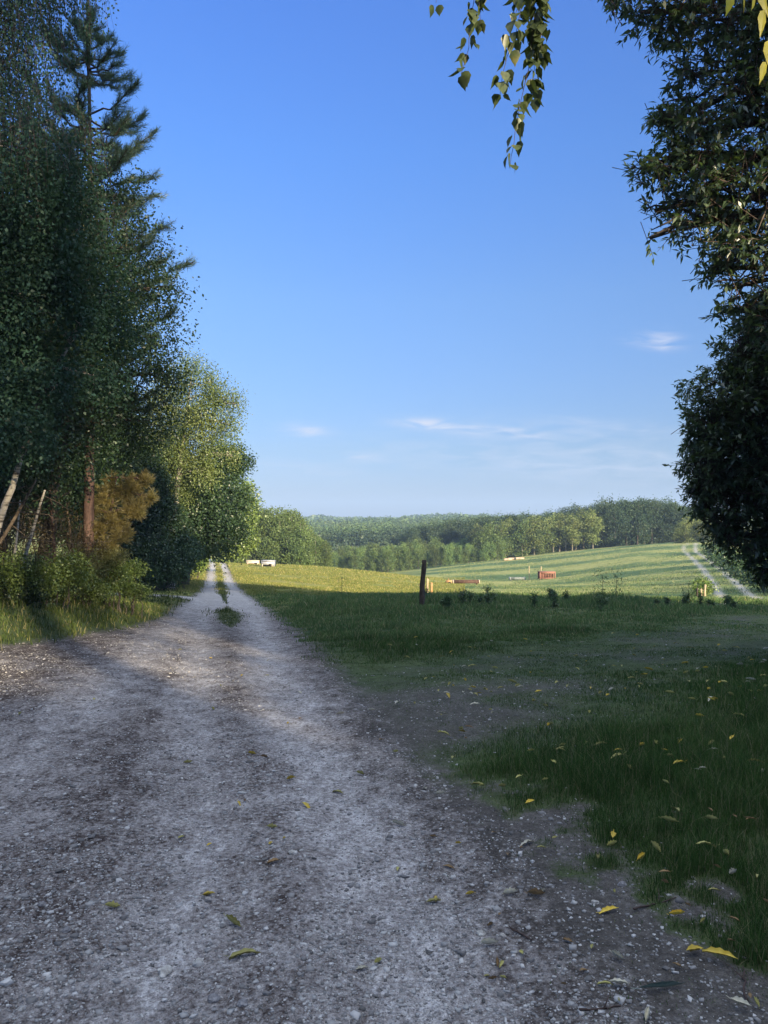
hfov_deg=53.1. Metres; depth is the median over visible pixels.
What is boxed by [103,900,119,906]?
fallen leaf
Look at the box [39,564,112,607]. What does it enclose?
bramble bush
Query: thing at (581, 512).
birch tree
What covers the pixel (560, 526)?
broadleaf tree
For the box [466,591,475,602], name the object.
tall weed
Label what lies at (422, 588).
wooden post
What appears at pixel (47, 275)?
birch tree
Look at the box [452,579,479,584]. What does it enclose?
feed trough
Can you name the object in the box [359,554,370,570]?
young tree
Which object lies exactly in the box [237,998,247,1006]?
stone
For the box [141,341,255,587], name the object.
birch tree
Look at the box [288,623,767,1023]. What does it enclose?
grass
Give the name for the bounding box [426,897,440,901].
fallen leaf
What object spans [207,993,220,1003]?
stone
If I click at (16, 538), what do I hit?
dead sapling
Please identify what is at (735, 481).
chestnut tree
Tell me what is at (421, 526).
broadleaf tree
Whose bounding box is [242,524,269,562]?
broadleaf tree
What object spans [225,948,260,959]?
fallen leaf
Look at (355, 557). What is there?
young tree
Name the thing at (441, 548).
young tree
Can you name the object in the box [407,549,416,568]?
young tree
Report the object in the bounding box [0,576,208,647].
verge grass
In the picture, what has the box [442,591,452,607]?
tall weed
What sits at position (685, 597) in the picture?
tall weed
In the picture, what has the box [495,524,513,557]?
broadleaf tree
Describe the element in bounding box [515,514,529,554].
broadleaf tree
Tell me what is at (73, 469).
broadleaf tree
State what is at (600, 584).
tall weed
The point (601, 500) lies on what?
broadleaf tree
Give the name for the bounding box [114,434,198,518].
broadleaf tree
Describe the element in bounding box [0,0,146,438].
birch tree
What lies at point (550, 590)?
tall weed
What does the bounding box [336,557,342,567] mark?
young tree
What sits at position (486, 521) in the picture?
broadleaf tree
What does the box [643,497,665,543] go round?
broadleaf tree
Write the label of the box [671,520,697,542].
broadleaf tree
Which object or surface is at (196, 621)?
gravel road
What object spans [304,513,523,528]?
ridge wood
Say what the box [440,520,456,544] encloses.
broadleaf tree
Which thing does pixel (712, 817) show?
fallen leaf
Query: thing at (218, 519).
broadleaf tree
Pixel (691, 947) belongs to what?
fallen leaf
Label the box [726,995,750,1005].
fallen leaf
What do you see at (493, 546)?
young tree
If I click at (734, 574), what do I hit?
hedge bush
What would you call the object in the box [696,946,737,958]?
fallen leaf
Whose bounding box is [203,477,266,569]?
broadleaf tree
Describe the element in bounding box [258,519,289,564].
broadleaf tree
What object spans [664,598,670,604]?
tall weed
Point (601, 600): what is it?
tall weed
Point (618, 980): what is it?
fallen leaf
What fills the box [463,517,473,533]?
broadleaf tree
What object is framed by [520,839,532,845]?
fallen leaf
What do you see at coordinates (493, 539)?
broadleaf tree
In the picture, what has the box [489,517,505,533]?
broadleaf tree
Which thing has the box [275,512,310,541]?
broadleaf tree
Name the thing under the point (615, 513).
broadleaf tree
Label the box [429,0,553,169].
birch tree
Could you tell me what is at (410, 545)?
young tree
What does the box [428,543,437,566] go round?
young tree
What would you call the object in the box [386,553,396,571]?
young tree
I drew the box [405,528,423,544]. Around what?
broadleaf tree
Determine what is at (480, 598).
tall weed
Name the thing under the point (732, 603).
tall weed
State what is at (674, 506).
broadleaf tree
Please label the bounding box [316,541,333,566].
broadleaf tree
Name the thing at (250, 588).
meadow grass
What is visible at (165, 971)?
stone
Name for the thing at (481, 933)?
stone
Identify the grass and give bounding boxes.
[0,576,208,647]
[177,562,464,595]
[197,569,249,627]
[247,589,767,642]
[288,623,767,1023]
[438,540,767,598]
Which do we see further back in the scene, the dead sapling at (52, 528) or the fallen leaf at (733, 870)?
the dead sapling at (52, 528)
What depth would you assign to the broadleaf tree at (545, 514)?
190.76 m
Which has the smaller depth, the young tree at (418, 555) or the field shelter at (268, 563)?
the field shelter at (268, 563)
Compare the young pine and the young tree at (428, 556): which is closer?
the young pine
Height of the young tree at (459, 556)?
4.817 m
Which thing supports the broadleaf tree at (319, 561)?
on the ground at (550, 868)
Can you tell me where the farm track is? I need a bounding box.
[684,543,765,606]
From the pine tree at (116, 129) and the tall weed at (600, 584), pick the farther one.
the tall weed at (600, 584)
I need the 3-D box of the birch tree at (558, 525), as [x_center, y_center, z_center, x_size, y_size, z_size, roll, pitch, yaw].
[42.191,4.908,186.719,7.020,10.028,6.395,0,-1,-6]
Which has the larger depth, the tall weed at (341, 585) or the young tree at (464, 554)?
the young tree at (464, 554)
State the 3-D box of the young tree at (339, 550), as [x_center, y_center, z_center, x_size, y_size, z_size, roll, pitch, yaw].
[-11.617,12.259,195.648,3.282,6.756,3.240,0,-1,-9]
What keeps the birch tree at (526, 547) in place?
on the ground at (550, 868)
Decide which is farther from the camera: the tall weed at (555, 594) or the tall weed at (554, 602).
the tall weed at (555, 594)
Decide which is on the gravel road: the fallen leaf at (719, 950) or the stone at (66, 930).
the stone at (66, 930)
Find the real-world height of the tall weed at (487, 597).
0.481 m
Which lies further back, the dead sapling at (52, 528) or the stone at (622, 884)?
the dead sapling at (52, 528)
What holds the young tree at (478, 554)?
on the ground at (550, 868)
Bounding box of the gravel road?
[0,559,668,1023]
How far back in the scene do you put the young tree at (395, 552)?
176.00 m
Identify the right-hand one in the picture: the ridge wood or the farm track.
the farm track
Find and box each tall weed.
[335,573,347,591]
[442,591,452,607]
[458,590,467,602]
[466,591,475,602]
[476,595,484,602]
[482,594,493,603]
[483,585,490,593]
[528,591,540,606]
[547,588,554,598]
[549,598,558,607]
[550,591,560,599]
[562,589,570,600]
[591,570,609,597]
[596,592,605,609]
[602,593,609,604]
[607,568,632,595]
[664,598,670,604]
[677,580,697,602]
[679,592,690,603]
[695,592,706,605]
[722,595,731,606]
[729,600,739,607]
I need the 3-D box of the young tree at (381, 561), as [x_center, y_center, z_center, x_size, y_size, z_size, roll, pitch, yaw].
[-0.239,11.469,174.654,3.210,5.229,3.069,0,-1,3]
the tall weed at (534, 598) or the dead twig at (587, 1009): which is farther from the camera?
the tall weed at (534, 598)
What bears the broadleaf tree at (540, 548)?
on the ground at (550, 868)
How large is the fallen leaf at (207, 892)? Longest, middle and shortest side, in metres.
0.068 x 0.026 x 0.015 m
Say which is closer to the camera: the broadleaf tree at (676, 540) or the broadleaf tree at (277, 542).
the broadleaf tree at (277, 542)
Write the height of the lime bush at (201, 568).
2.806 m
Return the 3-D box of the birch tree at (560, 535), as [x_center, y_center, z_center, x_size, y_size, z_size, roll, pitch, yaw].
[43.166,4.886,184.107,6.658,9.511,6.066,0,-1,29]
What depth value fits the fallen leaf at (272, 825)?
4.03 m
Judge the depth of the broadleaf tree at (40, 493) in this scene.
22.60 m
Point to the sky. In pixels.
(418, 322)
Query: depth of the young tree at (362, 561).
176.50 m
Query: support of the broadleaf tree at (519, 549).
on the ground at (550, 868)
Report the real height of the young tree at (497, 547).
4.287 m
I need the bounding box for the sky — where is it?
[0,0,767,517]
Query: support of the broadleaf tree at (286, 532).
on the ground at (550, 868)
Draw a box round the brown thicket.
[0,481,122,595]
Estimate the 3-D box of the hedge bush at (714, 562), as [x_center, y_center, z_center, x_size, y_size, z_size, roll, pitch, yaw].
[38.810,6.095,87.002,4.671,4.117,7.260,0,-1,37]
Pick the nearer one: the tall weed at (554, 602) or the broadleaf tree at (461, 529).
the tall weed at (554, 602)
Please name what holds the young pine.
on the ground at (550, 868)
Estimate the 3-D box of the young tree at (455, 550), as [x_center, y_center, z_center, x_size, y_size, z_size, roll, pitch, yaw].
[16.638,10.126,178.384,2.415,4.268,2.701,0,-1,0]
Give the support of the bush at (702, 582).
on the ground at (550, 868)
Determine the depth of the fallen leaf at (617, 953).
2.75 m
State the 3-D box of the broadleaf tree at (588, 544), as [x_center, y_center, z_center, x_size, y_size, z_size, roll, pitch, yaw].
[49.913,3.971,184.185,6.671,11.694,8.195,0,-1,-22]
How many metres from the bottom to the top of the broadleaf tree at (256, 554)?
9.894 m
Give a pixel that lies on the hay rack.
(543, 575)
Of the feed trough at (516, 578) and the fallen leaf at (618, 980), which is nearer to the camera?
the fallen leaf at (618, 980)
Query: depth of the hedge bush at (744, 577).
58.27 m
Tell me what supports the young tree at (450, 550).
on the ground at (550, 868)
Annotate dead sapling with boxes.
[0,480,50,544]
[3,500,109,598]
[10,490,78,562]
[14,485,73,562]
[55,503,109,596]
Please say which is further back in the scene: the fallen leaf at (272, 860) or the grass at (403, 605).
the grass at (403, 605)
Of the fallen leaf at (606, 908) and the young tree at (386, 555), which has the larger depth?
the young tree at (386, 555)
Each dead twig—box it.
[506,926,531,940]
[579,994,620,1010]
[633,889,675,909]
[725,963,748,1000]
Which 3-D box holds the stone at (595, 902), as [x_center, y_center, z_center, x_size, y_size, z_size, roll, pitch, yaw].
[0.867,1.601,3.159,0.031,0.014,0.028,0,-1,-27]
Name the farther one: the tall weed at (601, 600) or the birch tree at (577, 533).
the birch tree at (577, 533)
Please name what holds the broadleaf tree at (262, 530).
on the ground at (550, 868)
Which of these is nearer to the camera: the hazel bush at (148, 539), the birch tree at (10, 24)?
the birch tree at (10, 24)
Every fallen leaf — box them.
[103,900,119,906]
[199,891,214,895]
[223,913,241,926]
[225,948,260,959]
[266,858,279,863]
[267,823,276,827]
[390,819,404,825]
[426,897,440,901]
[504,887,517,893]
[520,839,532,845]
[527,888,544,893]
[593,981,613,984]
[597,905,618,913]
[607,840,616,845]
[609,978,629,983]
[612,950,623,958]
[635,981,684,988]
[637,852,644,859]
[644,1007,649,1022]
[651,840,661,853]
[661,815,678,821]
[668,909,684,914]
[687,944,702,950]
[696,841,719,846]
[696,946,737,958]
[705,814,716,819]
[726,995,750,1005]
[728,868,736,874]
[754,997,759,1006]
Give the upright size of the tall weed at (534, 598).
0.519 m
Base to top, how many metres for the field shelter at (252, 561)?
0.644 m
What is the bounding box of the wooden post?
[419,560,425,604]
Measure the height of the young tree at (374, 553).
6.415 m
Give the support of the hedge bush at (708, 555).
on the ground at (550, 868)
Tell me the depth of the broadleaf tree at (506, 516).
193.29 m
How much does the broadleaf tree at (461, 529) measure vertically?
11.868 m
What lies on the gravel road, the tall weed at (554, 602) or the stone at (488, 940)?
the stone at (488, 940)
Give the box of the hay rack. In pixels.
[538,571,555,578]
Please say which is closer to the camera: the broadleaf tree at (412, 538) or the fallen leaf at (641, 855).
the fallen leaf at (641, 855)
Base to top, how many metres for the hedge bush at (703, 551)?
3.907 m
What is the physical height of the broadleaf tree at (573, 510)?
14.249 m
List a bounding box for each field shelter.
[246,560,259,563]
[261,560,275,566]
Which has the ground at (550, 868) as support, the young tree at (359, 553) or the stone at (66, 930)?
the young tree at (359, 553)
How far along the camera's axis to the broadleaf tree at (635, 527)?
181.85 m
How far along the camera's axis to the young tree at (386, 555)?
173.40 m
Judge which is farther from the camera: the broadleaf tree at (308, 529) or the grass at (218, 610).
the broadleaf tree at (308, 529)
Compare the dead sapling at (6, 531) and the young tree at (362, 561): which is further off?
the young tree at (362, 561)
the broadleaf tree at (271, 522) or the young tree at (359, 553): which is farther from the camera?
the young tree at (359, 553)
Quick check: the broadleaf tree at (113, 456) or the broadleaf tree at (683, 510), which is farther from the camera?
the broadleaf tree at (683, 510)
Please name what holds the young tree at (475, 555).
on the ground at (550, 868)
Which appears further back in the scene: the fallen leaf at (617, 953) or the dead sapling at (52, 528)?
the dead sapling at (52, 528)
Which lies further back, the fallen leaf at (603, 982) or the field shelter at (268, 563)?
the field shelter at (268, 563)
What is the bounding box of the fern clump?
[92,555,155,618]
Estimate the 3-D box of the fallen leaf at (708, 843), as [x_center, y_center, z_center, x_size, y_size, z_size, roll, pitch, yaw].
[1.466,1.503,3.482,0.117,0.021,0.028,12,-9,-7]
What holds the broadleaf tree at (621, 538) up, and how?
on the ground at (550, 868)
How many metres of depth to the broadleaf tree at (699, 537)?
161.68 m
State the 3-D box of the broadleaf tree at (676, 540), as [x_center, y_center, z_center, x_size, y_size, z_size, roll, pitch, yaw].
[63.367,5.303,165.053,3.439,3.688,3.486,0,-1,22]
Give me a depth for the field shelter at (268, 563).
99.36 m
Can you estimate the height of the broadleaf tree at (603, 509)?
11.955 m
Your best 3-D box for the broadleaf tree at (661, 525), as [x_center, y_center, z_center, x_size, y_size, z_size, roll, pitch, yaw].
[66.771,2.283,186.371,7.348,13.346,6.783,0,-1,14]
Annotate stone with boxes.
[37,901,46,906]
[61,926,70,932]
[157,965,171,977]
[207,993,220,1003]
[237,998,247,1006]
[476,930,485,935]
[480,937,497,943]
[591,900,598,904]
[617,881,626,886]
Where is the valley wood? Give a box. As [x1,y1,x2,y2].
[308,512,535,537]
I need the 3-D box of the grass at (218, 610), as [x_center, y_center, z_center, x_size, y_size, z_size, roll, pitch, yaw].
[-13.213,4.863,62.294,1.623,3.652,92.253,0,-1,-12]
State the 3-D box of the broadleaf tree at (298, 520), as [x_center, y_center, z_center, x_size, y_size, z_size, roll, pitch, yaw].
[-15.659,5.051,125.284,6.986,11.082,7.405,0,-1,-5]
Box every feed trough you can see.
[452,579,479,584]
[509,577,524,580]
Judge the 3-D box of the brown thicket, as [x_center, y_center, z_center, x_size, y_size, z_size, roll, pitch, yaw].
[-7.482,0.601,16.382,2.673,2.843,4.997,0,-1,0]
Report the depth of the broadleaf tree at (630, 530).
184.06 m
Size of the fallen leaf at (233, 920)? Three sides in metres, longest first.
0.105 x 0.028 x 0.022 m
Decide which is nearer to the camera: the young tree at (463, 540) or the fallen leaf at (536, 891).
the fallen leaf at (536, 891)
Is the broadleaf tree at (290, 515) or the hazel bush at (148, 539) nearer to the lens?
the hazel bush at (148, 539)
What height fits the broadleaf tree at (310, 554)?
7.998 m
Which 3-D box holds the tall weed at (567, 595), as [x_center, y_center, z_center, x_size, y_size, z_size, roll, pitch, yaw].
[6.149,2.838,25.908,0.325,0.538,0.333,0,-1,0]
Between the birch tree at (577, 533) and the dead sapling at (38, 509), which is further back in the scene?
the birch tree at (577, 533)
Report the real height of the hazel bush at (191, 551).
5.141 m
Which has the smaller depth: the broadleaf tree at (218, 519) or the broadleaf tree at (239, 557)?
the broadleaf tree at (218, 519)
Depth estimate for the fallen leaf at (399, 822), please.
4.05 m
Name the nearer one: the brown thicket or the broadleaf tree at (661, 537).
the brown thicket
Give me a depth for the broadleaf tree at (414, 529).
217.55 m
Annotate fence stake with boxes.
[426,578,428,590]
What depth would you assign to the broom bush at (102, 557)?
17.82 m
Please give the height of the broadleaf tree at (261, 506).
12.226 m
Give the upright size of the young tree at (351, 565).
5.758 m
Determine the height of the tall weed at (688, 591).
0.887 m
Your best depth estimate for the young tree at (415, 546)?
184.45 m
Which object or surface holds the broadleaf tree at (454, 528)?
on the ground at (550, 868)
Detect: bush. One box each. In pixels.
[0,541,101,608]
[0,565,54,609]
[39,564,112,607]
[79,542,131,606]
[94,449,199,590]
[131,507,212,590]
[191,556,211,578]
[687,574,718,595]
[698,542,721,554]
[702,547,725,561]
[708,551,738,566]
[716,552,741,571]
[724,554,752,577]
[725,561,759,585]
[741,559,767,591]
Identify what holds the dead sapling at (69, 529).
on the ground at (550, 868)
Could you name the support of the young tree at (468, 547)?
on the ground at (550, 868)
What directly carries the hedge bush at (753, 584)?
on the ground at (550, 868)
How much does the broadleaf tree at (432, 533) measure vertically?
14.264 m
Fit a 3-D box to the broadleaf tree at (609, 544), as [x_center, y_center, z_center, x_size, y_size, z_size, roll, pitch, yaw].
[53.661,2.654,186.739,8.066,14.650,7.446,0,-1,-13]
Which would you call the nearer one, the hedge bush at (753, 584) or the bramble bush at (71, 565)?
the bramble bush at (71, 565)
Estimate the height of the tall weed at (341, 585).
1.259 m
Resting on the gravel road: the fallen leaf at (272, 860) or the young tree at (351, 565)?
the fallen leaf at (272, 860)
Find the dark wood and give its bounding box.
[318,526,427,552]
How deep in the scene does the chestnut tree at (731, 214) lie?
8.12 m
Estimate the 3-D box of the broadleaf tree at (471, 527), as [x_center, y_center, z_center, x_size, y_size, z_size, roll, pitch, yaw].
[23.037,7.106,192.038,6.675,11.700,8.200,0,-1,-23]
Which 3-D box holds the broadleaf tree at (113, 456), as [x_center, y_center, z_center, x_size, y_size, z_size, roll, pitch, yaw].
[-19.201,-2.297,49.931,9.340,14.207,8.517,0,-1,36]
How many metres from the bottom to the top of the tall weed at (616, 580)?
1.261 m
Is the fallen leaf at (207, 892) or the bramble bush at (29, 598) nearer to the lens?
the fallen leaf at (207, 892)
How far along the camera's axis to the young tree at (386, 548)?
183.85 m
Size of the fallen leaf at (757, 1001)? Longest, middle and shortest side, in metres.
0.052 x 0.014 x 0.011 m
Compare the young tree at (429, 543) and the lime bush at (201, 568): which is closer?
the lime bush at (201, 568)
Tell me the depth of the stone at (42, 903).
3.19 m
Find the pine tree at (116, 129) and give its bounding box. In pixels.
[5,0,198,599]
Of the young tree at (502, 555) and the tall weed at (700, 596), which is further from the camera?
the young tree at (502, 555)
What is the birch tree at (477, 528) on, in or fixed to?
on the ground at (550, 868)
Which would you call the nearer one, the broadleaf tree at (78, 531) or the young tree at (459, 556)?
the broadleaf tree at (78, 531)
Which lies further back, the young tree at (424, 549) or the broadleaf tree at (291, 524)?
the young tree at (424, 549)
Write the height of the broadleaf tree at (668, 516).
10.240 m
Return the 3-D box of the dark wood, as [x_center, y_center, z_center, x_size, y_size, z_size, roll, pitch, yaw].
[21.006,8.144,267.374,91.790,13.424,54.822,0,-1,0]
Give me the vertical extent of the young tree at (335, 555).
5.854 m
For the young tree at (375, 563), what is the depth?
176.41 m
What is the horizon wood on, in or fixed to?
on the ground at (550, 868)
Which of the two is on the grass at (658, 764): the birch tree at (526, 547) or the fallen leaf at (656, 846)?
the fallen leaf at (656, 846)
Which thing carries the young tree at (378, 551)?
on the ground at (550, 868)
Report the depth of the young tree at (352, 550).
185.62 m
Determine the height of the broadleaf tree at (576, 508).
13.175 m
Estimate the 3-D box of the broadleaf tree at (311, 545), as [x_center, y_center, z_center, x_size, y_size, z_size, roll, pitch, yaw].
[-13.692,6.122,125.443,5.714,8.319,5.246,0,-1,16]
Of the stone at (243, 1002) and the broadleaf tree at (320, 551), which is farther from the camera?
the broadleaf tree at (320, 551)
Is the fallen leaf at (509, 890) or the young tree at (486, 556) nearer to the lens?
the fallen leaf at (509, 890)
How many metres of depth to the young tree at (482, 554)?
175.73 m
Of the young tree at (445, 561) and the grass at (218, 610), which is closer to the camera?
the grass at (218, 610)
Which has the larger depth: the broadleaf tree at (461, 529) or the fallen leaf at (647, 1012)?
the broadleaf tree at (461, 529)
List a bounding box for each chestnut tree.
[590,0,767,352]
[662,284,767,594]
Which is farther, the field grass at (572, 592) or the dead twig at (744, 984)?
the field grass at (572, 592)
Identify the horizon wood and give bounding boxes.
[301,512,761,520]
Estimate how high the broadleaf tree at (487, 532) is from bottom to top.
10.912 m
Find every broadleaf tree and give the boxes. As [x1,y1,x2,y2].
[0,113,208,562]
[0,312,123,545]
[0,353,142,564]
[10,381,137,553]
[74,413,138,553]
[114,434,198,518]
[171,438,264,584]
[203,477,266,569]
[223,550,253,562]
[232,526,262,562]
[240,512,270,562]
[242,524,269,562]
[250,507,271,562]
[254,504,277,555]
[257,505,292,558]
[257,517,289,563]
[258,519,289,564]
[267,512,298,562]
[275,508,297,522]
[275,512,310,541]
[280,509,305,563]
[280,524,314,564]
[284,525,317,564]
[293,525,317,559]
[307,527,323,542]
[310,535,325,565]
[313,538,331,564]
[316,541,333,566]
[396,532,408,545]
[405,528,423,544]
[408,525,424,541]
[416,523,431,542]
[422,521,442,544]
[430,516,443,541]
[435,522,454,545]
[440,516,461,543]
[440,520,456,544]
[453,518,467,541]
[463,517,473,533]
[463,517,484,559]
[471,523,494,558]
[474,521,505,559]
[482,514,498,536]
[484,524,507,558]
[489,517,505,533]
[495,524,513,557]
[499,513,518,554]
[504,512,519,551]
[507,517,532,556]
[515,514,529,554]
[518,512,534,546]
[527,515,557,553]
[537,511,554,546]
[542,529,556,552]
[552,509,571,551]
[564,511,581,549]
[565,502,582,549]
[569,503,583,548]
[579,504,605,548]
[590,492,610,546]
[590,502,615,547]
[597,493,619,546]
[600,503,633,546]
[607,497,639,545]
[613,500,641,545]
[619,498,651,544]
[621,509,640,545]
[631,496,657,544]
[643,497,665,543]
[645,497,667,543]
[650,496,672,542]
[659,505,678,541]
[660,503,683,541]
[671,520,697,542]
[671,529,683,542]
[674,505,693,540]
[678,517,706,542]
[693,520,708,541]
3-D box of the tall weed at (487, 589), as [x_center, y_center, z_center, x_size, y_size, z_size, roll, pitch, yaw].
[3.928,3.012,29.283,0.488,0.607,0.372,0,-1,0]
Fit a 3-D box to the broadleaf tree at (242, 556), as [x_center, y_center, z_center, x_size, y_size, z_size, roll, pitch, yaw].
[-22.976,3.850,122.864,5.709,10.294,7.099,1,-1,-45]
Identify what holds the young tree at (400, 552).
on the ground at (550, 868)
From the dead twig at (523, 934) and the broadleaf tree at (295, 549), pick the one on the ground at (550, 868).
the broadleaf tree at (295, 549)
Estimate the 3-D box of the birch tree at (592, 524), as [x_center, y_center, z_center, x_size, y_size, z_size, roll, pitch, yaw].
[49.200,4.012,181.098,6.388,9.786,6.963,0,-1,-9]
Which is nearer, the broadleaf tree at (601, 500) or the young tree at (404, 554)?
the young tree at (404, 554)
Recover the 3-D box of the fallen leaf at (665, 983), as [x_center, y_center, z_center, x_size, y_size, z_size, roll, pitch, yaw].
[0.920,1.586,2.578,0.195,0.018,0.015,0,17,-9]
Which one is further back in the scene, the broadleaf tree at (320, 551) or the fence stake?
the broadleaf tree at (320, 551)
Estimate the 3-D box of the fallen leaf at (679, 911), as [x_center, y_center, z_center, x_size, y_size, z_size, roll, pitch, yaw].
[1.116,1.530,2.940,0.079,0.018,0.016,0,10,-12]
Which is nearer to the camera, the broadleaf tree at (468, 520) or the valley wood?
the broadleaf tree at (468, 520)
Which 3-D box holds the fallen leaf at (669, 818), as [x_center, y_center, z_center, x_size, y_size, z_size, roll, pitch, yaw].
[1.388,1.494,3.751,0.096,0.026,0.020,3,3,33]
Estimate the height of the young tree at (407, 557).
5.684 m
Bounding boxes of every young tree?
[332,551,338,561]
[334,548,343,561]
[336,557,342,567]
[342,552,350,568]
[346,551,354,568]
[347,546,356,568]
[348,554,359,569]
[353,547,365,569]
[355,548,364,569]
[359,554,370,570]
[368,548,378,571]
[369,542,381,570]
[371,553,380,571]
[376,552,386,571]
[380,549,393,570]
[381,545,391,569]
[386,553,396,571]
[390,550,399,571]
[396,544,404,570]
[399,544,410,570]
[403,549,416,569]
[404,541,413,562]
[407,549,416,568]
[411,539,421,563]
[411,544,420,562]
[413,547,423,568]
[419,545,427,568]
[423,550,431,567]
[427,541,437,565]
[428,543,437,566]
[430,547,441,566]
[436,546,445,565]
[441,545,448,565]
[445,542,456,565]
[452,547,459,563]
[455,544,462,563]
[460,538,468,547]
[461,549,469,563]
[464,543,473,562]
[470,548,479,561]
[473,546,481,560]
[479,548,485,560]
[482,540,489,560]
[490,543,497,559]
[493,542,503,558]
[499,539,508,558]
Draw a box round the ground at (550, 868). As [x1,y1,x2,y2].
[0,524,767,1023]
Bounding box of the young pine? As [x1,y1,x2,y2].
[78,469,159,575]
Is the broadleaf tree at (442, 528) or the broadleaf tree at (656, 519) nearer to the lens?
the broadleaf tree at (656, 519)
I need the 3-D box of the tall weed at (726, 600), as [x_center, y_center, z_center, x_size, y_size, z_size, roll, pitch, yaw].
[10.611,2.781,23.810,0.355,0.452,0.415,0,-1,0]
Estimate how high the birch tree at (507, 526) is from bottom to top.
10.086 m
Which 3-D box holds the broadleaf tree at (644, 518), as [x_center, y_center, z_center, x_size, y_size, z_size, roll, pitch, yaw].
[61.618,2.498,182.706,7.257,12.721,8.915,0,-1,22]
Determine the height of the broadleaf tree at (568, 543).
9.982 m
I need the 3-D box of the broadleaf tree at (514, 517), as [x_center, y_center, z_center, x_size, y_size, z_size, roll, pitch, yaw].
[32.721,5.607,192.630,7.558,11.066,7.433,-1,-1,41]
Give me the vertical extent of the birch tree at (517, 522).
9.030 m
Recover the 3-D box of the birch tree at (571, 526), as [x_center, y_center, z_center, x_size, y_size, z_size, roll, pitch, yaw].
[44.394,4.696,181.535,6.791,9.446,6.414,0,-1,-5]
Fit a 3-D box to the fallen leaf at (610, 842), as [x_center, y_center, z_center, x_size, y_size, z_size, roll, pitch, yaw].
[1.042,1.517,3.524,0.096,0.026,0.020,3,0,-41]
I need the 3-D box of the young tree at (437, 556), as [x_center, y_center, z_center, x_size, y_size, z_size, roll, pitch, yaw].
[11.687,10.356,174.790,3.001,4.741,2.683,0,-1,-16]
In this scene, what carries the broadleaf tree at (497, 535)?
on the ground at (550, 868)
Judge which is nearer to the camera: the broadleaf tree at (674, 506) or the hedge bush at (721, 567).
the hedge bush at (721, 567)
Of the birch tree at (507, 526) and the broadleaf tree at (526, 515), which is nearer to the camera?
the birch tree at (507, 526)
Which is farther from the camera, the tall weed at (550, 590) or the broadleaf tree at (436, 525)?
the broadleaf tree at (436, 525)
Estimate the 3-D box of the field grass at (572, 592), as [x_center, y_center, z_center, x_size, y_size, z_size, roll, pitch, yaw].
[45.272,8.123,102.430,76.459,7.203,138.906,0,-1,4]
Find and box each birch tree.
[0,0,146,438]
[0,107,157,531]
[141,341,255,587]
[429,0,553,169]
[466,524,485,559]
[495,517,519,556]
[509,520,524,554]
[515,517,536,555]
[521,515,547,554]
[542,516,563,551]
[546,512,567,551]
[550,514,572,550]
[558,513,585,550]
[563,511,585,549]
[573,506,597,548]
[581,508,605,548]
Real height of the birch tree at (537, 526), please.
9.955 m
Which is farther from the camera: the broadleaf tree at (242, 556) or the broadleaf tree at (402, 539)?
the broadleaf tree at (402, 539)
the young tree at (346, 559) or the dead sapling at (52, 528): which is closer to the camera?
the dead sapling at (52, 528)
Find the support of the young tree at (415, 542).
on the ground at (550, 868)
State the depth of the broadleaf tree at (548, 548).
186.25 m
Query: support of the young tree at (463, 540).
on the ground at (550, 868)
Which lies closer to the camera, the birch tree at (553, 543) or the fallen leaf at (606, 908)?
the fallen leaf at (606, 908)
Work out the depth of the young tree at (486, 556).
175.43 m
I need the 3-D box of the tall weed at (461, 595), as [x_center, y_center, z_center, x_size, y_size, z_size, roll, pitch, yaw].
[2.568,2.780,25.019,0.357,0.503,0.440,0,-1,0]
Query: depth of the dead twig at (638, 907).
3.11 m
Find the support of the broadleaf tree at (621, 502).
on the ground at (550, 868)
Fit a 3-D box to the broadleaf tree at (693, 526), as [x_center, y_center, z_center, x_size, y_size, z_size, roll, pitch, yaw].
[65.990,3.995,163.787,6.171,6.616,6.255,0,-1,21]
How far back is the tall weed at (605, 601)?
23.51 m
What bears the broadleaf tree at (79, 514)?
on the ground at (550, 868)
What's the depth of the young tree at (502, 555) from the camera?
176.94 m
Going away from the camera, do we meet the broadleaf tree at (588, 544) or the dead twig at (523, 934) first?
the dead twig at (523, 934)

